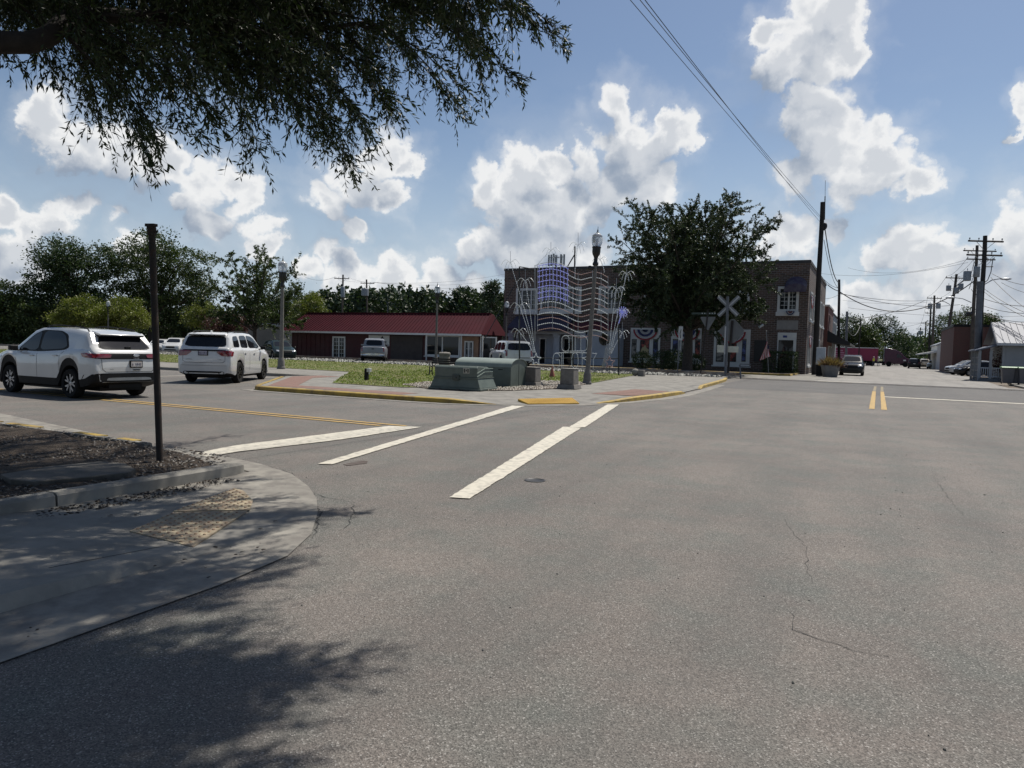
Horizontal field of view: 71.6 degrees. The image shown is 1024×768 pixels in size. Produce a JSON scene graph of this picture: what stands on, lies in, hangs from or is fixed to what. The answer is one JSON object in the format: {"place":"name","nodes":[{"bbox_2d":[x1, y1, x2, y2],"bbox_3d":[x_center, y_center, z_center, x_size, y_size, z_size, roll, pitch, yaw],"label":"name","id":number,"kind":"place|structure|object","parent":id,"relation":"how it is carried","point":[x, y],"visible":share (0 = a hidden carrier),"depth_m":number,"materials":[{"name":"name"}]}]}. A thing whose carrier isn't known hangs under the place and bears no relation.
{"place":"outdoors","nodes":[
{"label":"outdoors","id":0,"kind":"place"},
{"bbox_2d":[0,494,299,612],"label":"pavement","id":1,"kind":"structure","parent":0,"point":[34,547],"depth_m":5.30,"materials":[{"name":"concrete"}]},
{"bbox_2d":[35,477,239,516],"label":"mulch chips","id":2,"kind":"object","parent":1,"relation":"on","point":[159,494],"visible":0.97,"depth_m":7.01,"materials":[{"name":"brown wood"}]},
{"bbox_2d":[130,511,246,546],"bbox_3d":[-2.762,1.189,5.949,0.678,0.021,1.185,2,3,-2],"label":"tactile pad","id":3,"kind":"object","parent":1,"relation":"on","point":[191,529],"visible":1,"depth_m":5.93,"materials":[{"name":"beige concrete"}]},
{"bbox_2d":[173,488,252,511],"bbox_3d":[-2.863,1.132,7.021,0.656,0.021,1.022,1,3,-12],"label":"tactile pad","id":4,"kind":"object","parent":1,"relation":"on","point":[234,499],"visible":1,"depth_m":6.79,"materials":[{"name":"beige concrete"}]},
{"bbox_2d":[0,349,631,386],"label":"grass","id":5,"kind":"structure","parent":0,"point":[396,369],"depth_m":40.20,"materials":[{"name":"green plant"}]},
{"bbox_2d":[402,380,585,390],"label":"gravel","id":6,"kind":"structure","parent":5,"relation":"on","point":[548,383],"depth_m":25.73,"materials":[{"name":"grey gravel"}]},
{"bbox_2d":[428,365,497,390],"bbox_3d":[-1.643,-0.230,24.009,1.936,0.799,1.434,3,3,23],"label":"transformer cabinet","id":7,"kind":"object","parent":6,"relation":"on","point":[466,378],"visible":0.98,"depth_m":23.47,"materials":[{"name":"metal"}]},
{"bbox_2d":[455,357,526,386],"bbox_3d":[-0.784,-0.468,26.859,2.310,1.033,1.528,3,3,23],"label":"switch cabinet","id":8,"kind":"object","parent":6,"relation":"on","point":[509,372],"visible":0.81,"depth_m":26.11,"materials":[{"name":"metal"}]},
{"bbox_2d":[525,367,543,385],"bbox_3d":[0.767,-0.293,27.232,0.698,0.730,0.698,3,3,27],"label":"concrete pedestal","id":9,"kind":"object","parent":6,"relation":"on","point":[533,376],"visible":0.77,"depth_m":26.99,"materials":[{"name":"grey concrete"}]},
{"bbox_2d":[483,246,618,374],"bbox_3d":[2.513,-4.406,42.907,8.324,7.736,1.690,2,3,15],"label":"flag light display","id":10,"kind":"object","parent":5,"relation":"on","point":[552,312],"visible":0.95,"depth_m":42.65,"materials":[{"name":"white metal"}]},
{"bbox_2d":[284,312,504,360],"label":"shop building","id":11,"kind":"structure","parent":0,"point":[407,336],"depth_m":69.65,"materials":[{"name":"red brick"}]},
{"bbox_2d":[332,336,345,356],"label":"french door","id":12,"kind":"structure","parent":11,"relation":"in","point":[338,342],"depth_m":72.95,"materials":[{"name":"white glass"}]},
{"bbox_2d":[424,335,459,357],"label":"shop window","id":13,"kind":"structure","parent":11,"relation":"in","point":[451,344],"depth_m":67.17,"materials":[{"name":"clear glass"}]},
{"bbox_2d":[480,337,496,357],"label":"shop window","id":14,"kind":"structure","parent":11,"relation":"in","point":[489,343],"depth_m":65.06,"materials":[{"name":"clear glass"}]},
{"bbox_2d":[160,360,722,404],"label":"pavement","id":15,"kind":"structure","parent":0,"point":[584,395],"depth_m":24.73,"materials":[{"name":"concrete"}]},
{"bbox_2d":[277,259,287,368],"bbox_3d":[-12.047,-3.730,37.216,0.510,5.901,0.510,2,3,0],"label":"street lamp","id":16,"kind":"object","parent":15,"relation":"on","point":[282,267],"visible":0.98,"depth_m":37.15,"materials":[{"name":"metal"}]},
{"bbox_2d":[268,375,414,394],"bbox_3d":[-6.906,-0.036,25.322,3.828,0.001,11.750,0,3,-26],"label":"paver band","id":17,"kind":"object","parent":15,"relation":"on","point":[294,381],"visible":0.89,"depth_m":23.27,"materials":[{"name":"brick"}]},
{"bbox_2d":[160,352,721,376],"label":"ballast","id":18,"kind":"structure","parent":15,"relation":"on","point":[542,368],"depth_m":51.73,"materials":[{"name":"gravel"}]},
{"bbox_2d":[489,339,532,366],"bbox_3d":[-0.161,-2.187,50.949,2.420,1.963,5.312,1,3,-14],"label":"white suv","id":19,"kind":"object","parent":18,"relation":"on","point":[506,349],"visible":0.66,"depth_m":48.55,"materials":[{"name":"paint"}]},
{"bbox_2d":[518,398,578,403],"bbox_3d":[1.202,0.519,20.735,2.053,0.157,0.830,0,3,-33],"label":"tactile pad","id":20,"kind":"object","parent":15,"relation":"on","point":[550,401],"visible":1,"depth_m":20.65,"materials":[{"name":"yellow plastic"}]},
{"bbox_2d":[557,368,581,388],"bbox_3d":[2.110,-0.205,26.111,0.713,0.745,0.713,3,3,27],"label":"concrete pedestal","id":21,"kind":"object","parent":15,"relation":"on","point":[569,378],"visible":1,"depth_m":25.88,"materials":[{"name":"grey concrete"}]},
{"bbox_2d":[582,230,602,384],"bbox_3d":[3.319,-3.283,29.843,0.582,6.617,0.464,4,3,0],"label":"street lamp","id":22,"kind":"object","parent":15,"relation":"on","point":[597,238],"visible":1,"depth_m":29.77,"materials":[{"name":"metal"}]},
{"bbox_2d":[592,389,667,395],"bbox_3d":[4.294,0.293,25.018,1.438,0.001,4.108,3,3,30],"label":"paver band","id":23,"kind":"object","parent":15,"relation":"on","point":[633,392],"visible":1,"depth_m":24.83,"materials":[{"name":"brick"}]},
{"bbox_2d":[0,348,1023,767],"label":"road","id":24,"kind":"structure","parent":0,"point":[572,606],"depth_m":4.48,"materials":[{"name":"grey asphalt"}]},
{"bbox_2d":[0,492,55,514],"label":"kerb","id":25,"kind":"structure","parent":24,"relation":"on","point":[28,502],"depth_m":6.35,"materials":[{"name":"concrete"}]},
{"bbox_2d":[16,229,134,326],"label":"broad tree","id":26,"kind":"object","parent":24,"relation":"on","point":[64,280],"visible":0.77,"depth_m":89.90,"materials":[{"name":"green plant"}]},
{"bbox_2d":[0,422,151,444],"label":"kerb","id":27,"kind":"structure","parent":24,"relation":"on","point":[105,437],"depth_m":10.72,"materials":[{"name":"concrete"}]},
{"bbox_2d":[0,324,153,397],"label":"white suv","id":28,"kind":"object","parent":24,"relation":"on","point":[70,361],"visible":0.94,"depth_m":18.44,"materials":[{"name":"paint"}]},
{"bbox_2d":[0,423,230,498],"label":"mulch","id":29,"kind":"object","parent":24,"relation":"on","point":[43,446],"visible":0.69,"depth_m":9.00,"materials":[{"name":"brown wood"}]},
{"bbox_2d":[0,461,135,485],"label":"vault lid","id":30,"kind":"object","parent":29,"relation":"on","point":[89,471],"visible":0.79,"depth_m":7.57,"materials":[{"name":"grey concrete"}]},
{"bbox_2d":[145,223,162,460],"bbox_3d":[-4.315,-0.463,8.617,0.194,2.947,0.104,1,3,27],"label":"rusty post","id":31,"kind":"object","parent":29,"relation":"on","point":[152,230],"visible":0.94,"depth_m":8.59,"materials":[{"name":"metal"}]},
{"bbox_2d":[0,0,575,200],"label":"willow oak","id":32,"kind":"object","parent":29,"relation":"on","point":[217,32],"visible":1,"depth_m":6.88,"materials":[{"name":"green plant"}]},
{"bbox_2d":[84,292,159,331],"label":"bush","id":33,"kind":"object","parent":24,"relation":"on","point":[122,313],"visible":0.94,"depth_m":79.06,"materials":[{"name":"green plant"}]},
{"bbox_2d":[48,463,243,505],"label":"kerb","id":34,"kind":"structure","parent":24,"relation":"on","point":[77,494],"depth_m":7.34,"materials":[{"name":"concrete"}]},
{"bbox_2d":[0,413,317,661],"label":"gutter","id":35,"kind":"object","parent":24,"relation":"on","point":[276,494],"visible":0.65,"depth_m":4.84,"materials":[{"name":"concrete"}]},
{"bbox_2d":[95,225,223,342],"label":"broad tree","id":36,"kind":"object","parent":24,"relation":"on","point":[193,280],"visible":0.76,"depth_m":94.36,"materials":[{"name":"green plant"}]},
{"bbox_2d":[161,338,184,350],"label":"white suv","id":37,"kind":"object","parent":24,"relation":"on","point":[172,344],"visible":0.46,"depth_m":72.78,"materials":[{"name":"paint"}]},
{"bbox_2d":[0,390,379,425],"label":"line","id":38,"kind":"object","parent":24,"relation":"on","point":[211,409],"visible":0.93,"depth_m":15.94,"materials":[{"name":"yellow paint"}]},
{"bbox_2d":[177,297,226,331],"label":"tree","id":39,"kind":"object","parent":24,"relation":"on","point":[191,317],"visible":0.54,"depth_m":82.87,"materials":[{"name":"green plant"}]},
{"bbox_2d":[3,389,407,425],"bbox_3d":[-29.616,-0.663,27.977,61.850,0.001,0.183,3,3,27],"label":"line","id":40,"kind":"object","parent":24,"relation":"on","point":[230,409],"visible":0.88,"depth_m":16.05,"materials":[{"name":"yellow paint"}]},
{"bbox_2d":[178,330,268,382],"bbox_3d":[-11.160,-1.111,27.942,2.310,1.946,5.070,1,3,-3],"label":"white suv","id":41,"kind":"object","parent":24,"relation":"on","point":[235,357],"visible":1,"depth_m":25.66,"materials":[{"name":"paint"}]},
{"bbox_2d":[201,309,249,332],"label":"maroon bush","id":42,"kind":"object","parent":24,"relation":"on","point":[225,327],"visible":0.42,"depth_m":79.32,"materials":[{"name":"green plant"}]},
{"bbox_2d":[246,323,291,346],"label":"grey shed","id":43,"kind":"structure","parent":24,"relation":"on","point":[264,336],"depth_m":91.53,"materials":[{"name":"metal"}]},
{"bbox_2d":[263,340,295,357],"bbox_3d":[-19.856,-2.893,60.549,2.260,1.695,4.726,0,3,-32],"label":"green suv","id":44,"kind":"object","parent":24,"relation":"on","point":[272,348],"visible":0.62,"depth_m":59.17,"materials":[{"name":"paint"}]},
{"bbox_2d":[262,279,314,323],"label":"broad tree","id":45,"kind":"object","parent":24,"relation":"on","point":[286,292],"visible":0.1,"depth_m":102.45,"materials":[{"name":"green plant"}]},
{"bbox_2d":[198,426,417,456],"bbox_3d":[-3.152,0.897,11.851,0.699,0.001,4.855,3,3,30],"label":"stop line","id":46,"kind":"object","parent":24,"relation":"on","point":[307,439],"visible":0.96,"depth_m":11.55,"materials":[{"name":"white paint"}]},
{"bbox_2d":[288,291,331,320],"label":"flowering bush","id":47,"kind":"object","parent":24,"relation":"on","point":[304,308],"visible":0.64,"depth_m":93.85,"materials":[{"name":"green plant"}]},
{"bbox_2d":[0,346,744,378],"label":"ballast","id":48,"kind":"structure","parent":24,"relation":"on","point":[727,377],"depth_m":48.08,"materials":[{"name":"grey gravel"}]},
{"bbox_2d":[36,292,105,327],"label":"flowering bush","id":49,"kind":"object","parent":48,"relation":"on","point":[80,316],"visible":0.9,"depth_m":78.75,"materials":[{"name":"green plant"}]},
{"bbox_2d":[193,243,309,342],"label":"park tree","id":50,"kind":"object","parent":48,"relation":"on","point":[256,310],"visible":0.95,"depth_m":70.78,"materials":[{"name":"green plant"}]},
{"bbox_2d":[360,338,388,360],"bbox_3d":[-11.580,-2.903,59.923,2.380,1.880,5.648,1,3,-8],"label":"pickup truck","id":51,"kind":"object","parent":48,"relation":"on","point":[373,348],"visible":0.98,"depth_m":57.50,"materials":[{"name":"silver paint"}]},
{"bbox_2d":[692,309,715,373],"bbox_3d":[12.386,-2.635,46.231,1.543,4.443,0.102,3,3,27],"label":"yield sign","id":52,"kind":"object","parent":48,"relation":"on","point":[707,321],"visible":0.93,"depth_m":46.09,"materials":[{"name":"grey metal"}]},
{"bbox_2d":[717,295,739,374],"bbox_3d":[13.974,-3.082,46.241,1.504,5.421,0.295,3,3,27],"label":"crossbuck sign","id":53,"kind":"object","parent":48,"relation":"on","point":[725,348],"visible":0.91,"depth_m":46.19,"materials":[{"name":"white metal"}]},
{"bbox_2d":[719,319,743,372],"bbox_3d":[14.477,-2.349,47.046,1.604,3.905,0.169,3,3,27],"label":"warning sign","id":54,"kind":"object","parent":48,"relation":"on","point":[735,331],"visible":0.76,"depth_m":46.98,"materials":[{"name":"grey metal"}]},
{"bbox_2d":[255,376,495,404],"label":"kerb","id":55,"kind":"structure","parent":24,"relation":"on","point":[365,395],"depth_m":20.86,"materials":[{"name":"yellow paint"}]},
{"bbox_2d":[292,282,502,340],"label":"woods","id":56,"kind":"object","parent":24,"relation":"on","point":[408,300],"visible":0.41,"depth_m":152.23,"materials":[{"name":"green plant"}]},
{"bbox_2d":[318,405,525,463],"bbox_3d":[-1.129,0.817,14.530,0.348,0.001,10.819,2,3,15],"label":"crosswalk line","id":57,"kind":"object","parent":24,"relation":"on","point":[406,439],"visible":1,"depth_m":12.53,"materials":[{"name":"white paint"}]},
{"bbox_2d":[440,285,483,312],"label":"pine tree","id":58,"kind":"object","parent":24,"relation":"on","point":[456,292],"visible":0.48,"depth_m":157.99,"materials":[{"name":"green plant"}]},
{"bbox_2d":[240,385,723,405],"bbox_3d":[3.266,0.364,26.217,23.591,0.042,8.385,0,4,-34],"label":"gutter pan","id":59,"kind":"object","parent":24,"relation":"on","point":[691,393],"visible":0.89,"depth_m":21.32,"materials":[{"name":"concrete"}]},
{"bbox_2d":[475,279,503,323],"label":"pine tree","id":60,"kind":"object","parent":24,"relation":"on","point":[491,290],"visible":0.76,"depth_m":148.24,"materials":[{"name":"green plant"}]},
{"bbox_2d":[0,344,1018,390],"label":"rails","id":61,"kind":"object","parent":24,"relation":"on","point":[616,369],"visible":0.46,"depth_m":49.76,"materials":[{"name":"metal"}]},
{"bbox_2d":[450,427,579,497],"bbox_3d":[0.372,1.040,10.992,0.387,0.001,7.316,2,3,14],"label":"crosswalk line","id":62,"kind":"object","parent":24,"relation":"on","point":[503,470],"visible":1,"depth_m":9.76,"materials":[{"name":"white paint"}]},
{"bbox_2d":[570,404,618,426],"bbox_3d":[2.166,0.743,17.783,0.348,0.001,6.838,2,3,14],"label":"crosswalk line","id":63,"kind":"object","parent":24,"relation":"on","point":[590,418],"visible":1,"depth_m":16.98,"materials":[{"name":"white paint"}]},
{"bbox_2d":[597,391,684,403],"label":"kerb","id":64,"kind":"structure","parent":24,"relation":"on","point":[651,396],"depth_m":23.48,"materials":[{"name":"yellow paint"}]},
{"bbox_2d":[503,260,826,373],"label":"brick building","id":65,"kind":"structure","parent":24,"relation":"on","point":[795,283],"depth_m":68.07,"materials":[{"name":"brown brick"}]},
{"bbox_2d":[514,288,536,313],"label":"window","id":66,"kind":"structure","parent":65,"relation":"in","point":[532,292],"depth_m":72.98,"materials":[{"name":"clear glass"}]},
{"bbox_2d":[539,287,581,313],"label":"window","id":67,"kind":"structure","parent":65,"relation":"in","point":[577,292],"depth_m":71.29,"materials":[{"name":"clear glass"}]},
{"bbox_2d":[562,338,571,363],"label":"door","id":68,"kind":"structure","parent":65,"relation":"in","point":[567,342],"depth_m":71.10,"materials":[{"name":"black glass"}]},
{"bbox_2d":[597,286,624,313],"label":"window","id":69,"kind":"structure","parent":65,"relation":"in","point":[610,305],"depth_m":69.05,"materials":[{"name":"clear glass"}]},
{"bbox_2d":[628,328,660,363],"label":"display window","id":70,"kind":"structure","parent":65,"relation":"in","point":[636,344],"depth_m":67.50,"materials":[{"name":"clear glass"}]},
{"bbox_2d":[670,328,701,362],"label":"display window","id":71,"kind":"structure","parent":65,"relation":"in","point":[674,339],"depth_m":65.84,"materials":[{"name":"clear glass"}]},
{"bbox_2d":[711,329,750,367],"bbox_3d":[19.734,-3.219,63.858,3.410,3.383,0.179,3,3,27],"label":"display window","id":72,"kind":"structure","parent":65,"relation":"in","point":[743,355],"depth_m":63.66,"materials":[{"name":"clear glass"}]},
{"bbox_2d":[776,286,798,315],"bbox_3d":[23.916,-7.185,61.568,1.903,2.550,0.190,3,3,27],"label":"window","id":73,"kind":"structure","parent":65,"relation":"in","point":[786,301],"depth_m":61.65,"materials":[{"name":"white glass"}]},
{"bbox_2d":[542,364,791,373],"bbox_3d":[13.235,-1.327,63.223,22.100,0.140,7.350,3,3,27],"label":"planting bed","id":74,"kind":"object","parent":24,"relation":"on","point":[676,369],"visible":0.29,"depth_m":62.59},
{"bbox_2d":[631,350,652,368],"bbox_3d":[11.023,-2.031,59.925,1.898,1.658,1.640,3,3,27],"label":"clipped shrub","id":75,"kind":"object","parent":74,"relation":"on","point":[640,361],"visible":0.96,"depth_m":59.77,"materials":[{"name":"green plant"}]},
{"bbox_2d":[761,351,799,372],"bbox_3d":[22.837,-1.857,60.452,2.972,2.084,2.469,3,3,27],"label":"clipped shrub","id":76,"kind":"object","parent":74,"relation":"on","point":[795,359],"visible":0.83,"depth_m":59.97,"materials":[{"name":"green plant"}]},
{"bbox_2d":[823,305,854,357],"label":"red brick store","id":77,"kind":"structure","parent":24,"relation":"on","point":[829,338],"depth_m":81.07,"materials":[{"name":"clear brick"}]},
{"bbox_2d":[718,378,1023,402],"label":"rail crossing","id":78,"kind":"object","parent":24,"relation":"on","point":[973,394],"visible":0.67,"depth_m":35.32,"materials":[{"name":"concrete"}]},
{"bbox_2d":[916,342,940,369],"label":"white shopfront","id":79,"kind":"object","parent":24,"relation":"on","point":[935,353],"visible":0.12,"depth_m":114.60,"materials":[{"name":"metal"}]},
{"bbox_2d":[939,324,990,372],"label":"brick warehouse","id":80,"kind":"structure","parent":24,"relation":"on","point":[955,343],"depth_m":83.28,"materials":[{"name":"brown brick"}]},
{"bbox_2d":[968,322,1023,381],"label":"house","id":81,"kind":"structure","parent":24,"relation":"on","point":[1006,339],"depth_m":55.60,"materials":[{"name":"grey metal"}]},
{"bbox_2d":[0,0,1023,357],"label":"sky","id":82,"kind":"structure","parent":0,"point":[910,113],"materials":[{"name":"blue"}]},
{"bbox_2d":[741,372,838,379],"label":"corner pavement","id":83,"kind":"structure","parent":0,"point":[808,376],"depth_m":51.98,"materials":[{"name":"concrete"}]},
{"bbox_2d":[650,348,677,369],"bbox_3d":[12.419,-1.980,57.934,2.345,1.898,1.897,3,3,27],"label":"clipped shrub","id":84,"kind":"object","parent":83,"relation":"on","point":[660,355],"visible":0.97,"depth_m":57.70,"materials":[{"name":"green plant"}]},
{"bbox_2d":[607,188,784,370],"bbox_3d":[14.359,-8.018,55.902,13.158,14.328,13.428,0,3,-29],"label":"oak tree","id":85,"kind":"object","parent":83,"relation":"on","point":[686,278],"visible":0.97,"depth_m":53.70,"materials":[{"name":"green plant"}]},
{"bbox_2d":[811,180,826,374],"bbox_3d":[26.145,-8.967,60.275,0.658,16.416,0.467,1,3,-16],"label":"utility pole","id":86,"kind":"object","parent":83,"relation":"on","point":[822,226],"visible":0.95,"depth_m":60.15,"materials":[{"name":"brown wood"}]},
{"bbox_2d":[816,355,847,376],"bbox_3d":[25.012,-1.443,55.638,2.522,1.771,2.676,-1,4,-42],"label":"planter","id":87,"kind":"object","parent":83,"relation":"on","point":[830,366],"visible":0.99,"depth_m":55.15,"materials":[{"name":"grey concrete"}]},
{"bbox_2d":[758,363,1023,389],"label":"street","id":88,"kind":"structure","parent":0,"point":[880,373],"depth_m":57.54,"materials":[{"name":"grey asphalt"}]},
{"bbox_2d":[839,354,866,375],"bbox_3d":[30.291,-1.707,63.238,2.330,1.850,4.926,3,3,27],"label":"dark suv","id":89,"kind":"object","parent":88,"relation":"on","point":[856,364],"visible":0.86,"depth_m":61.43,"materials":[{"name":"grey paint"}]},
{"bbox_2d":[836,310,870,346],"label":"broad tree","id":90,"kind":"object","parent":88,"relation":"on","point":[843,324],"visible":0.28,"depth_m":148.37,"materials":[{"name":"green plant"}]},
{"bbox_2d":[848,322,891,364],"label":"broad tree","id":91,"kind":"object","parent":88,"relation":"on","point":[868,337],"visible":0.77,"depth_m":145.16,"materials":[{"name":"green plant"}]},
{"bbox_2d":[835,346,908,366],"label":"semi truck","id":92,"kind":"object","parent":88,"relation":"on","point":[891,357],"visible":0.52,"depth_m":137.37,"materials":[{"name":"red metal"}]},
{"bbox_2d":[861,311,912,364],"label":"broad tree","id":93,"kind":"object","parent":88,"relation":"on","point":[894,340],"visible":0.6,"depth_m":158.36,"materials":[{"name":"green plant"}]},
{"bbox_2d":[966,235,1010,375],"bbox_3d":[39.700,-6.355,59.530,3.866,12.035,0.574,1,3,-3],"label":"utility pole","id":94,"kind":"object","parent":88,"relation":"on","point":[980,291],"visible":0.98,"depth_m":59.32,"materials":[{"name":"brown wood"}]},
{"bbox_2d":[964,374,1021,388],"bbox_3d":[52.430,-1.069,80.750,3.799,0.001,88.596,3,3,28],"label":"gravel shoulder","id":95,"kind":"object","parent":88,"relation":"on","point":[1006,385],"depth_m":49.11},
{"bbox_2d":[942,274,963,326],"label":"utility pole","id":96,"kind":"object","parent":95,"relation":"on","point":[958,287],"visible":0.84,"depth_m":105.23,"materials":[{"name":"brown wood"}]},
{"bbox_2d":[953,362,988,375],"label":"dark car","id":97,"kind":"object","parent":95,"relation":"on","point":[962,371],"visible":0.39,"depth_m":71.92,"materials":[{"name":"black paint"}]},
{"bbox_2d":[946,245,996,359],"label":"utility pole","id":98,"kind":"object","parent":95,"relation":"on","point":[967,273],"visible":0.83,"depth_m":81.42,"materials":[{"name":"brown wood"}]},
{"bbox_2d":[944,305,975,323],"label":"broad tree","id":99,"kind":"object","parent":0,"point":[962,320],"visible":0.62,"depth_m":139.21,"materials":[{"name":"green plant"}]},
{"bbox_2d":[1007,383,1023,388],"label":"pavement","id":100,"kind":"structure","parent":0,"point":[1018,385],"depth_m":45.36,"materials":[{"name":"concrete"}]},
{"bbox_2d":[1000,366,1015,383],"bbox_3d":[32.491,-0.576,46.594,0.800,1.150,1.004,3,3,27],"label":"wheelie bin","id":101,"kind":"object","parent":100,"relation":"on","point":[1007,374],"visible":1,"depth_m":46.26,"materials":[{"name":"plastic"}]},
{"bbox_3d":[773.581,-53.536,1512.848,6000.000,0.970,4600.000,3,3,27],"label":"ground","id":102,"kind":"structure","parent":0,"visible":0},
{"bbox_2d":[0,276,63,343],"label":"broad tree","id":103,"kind":"object","parent":102,"relation":"on","point":[18,322],"visible":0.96,"depth_m":86.82,"materials":[{"name":"green plant"}]},
{"bbox_2d":[130,298,217,339],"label":"broad tree","id":104,"kind":"object","parent":102,"relation":"on","point":[183,333],"visible":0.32,"depth_m":98.50,"materials":[{"name":"green plant"}]},
{"bbox_2d":[879,326,921,364],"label":"broad tree","id":105,"kind":"object","parent":102,"relation":"on","point":[908,354],"visible":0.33,"depth_m":167.93,"materials":[{"name":"green plant"}]},
{"bbox_2d":[889,333,940,358],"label":"woods","id":106,"kind":"object","parent":102,"relation":"on","point":[918,340],"visible":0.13,"depth_m":234.34,"materials":[{"name":"green plant"}]},
{"bbox_2d":[918,312,957,359],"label":"broad tree","id":107,"kind":"object","parent":102,"relation":"on","point":[937,335],"visible":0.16,"depth_m":149.65,"materials":[{"name":"green plant"}]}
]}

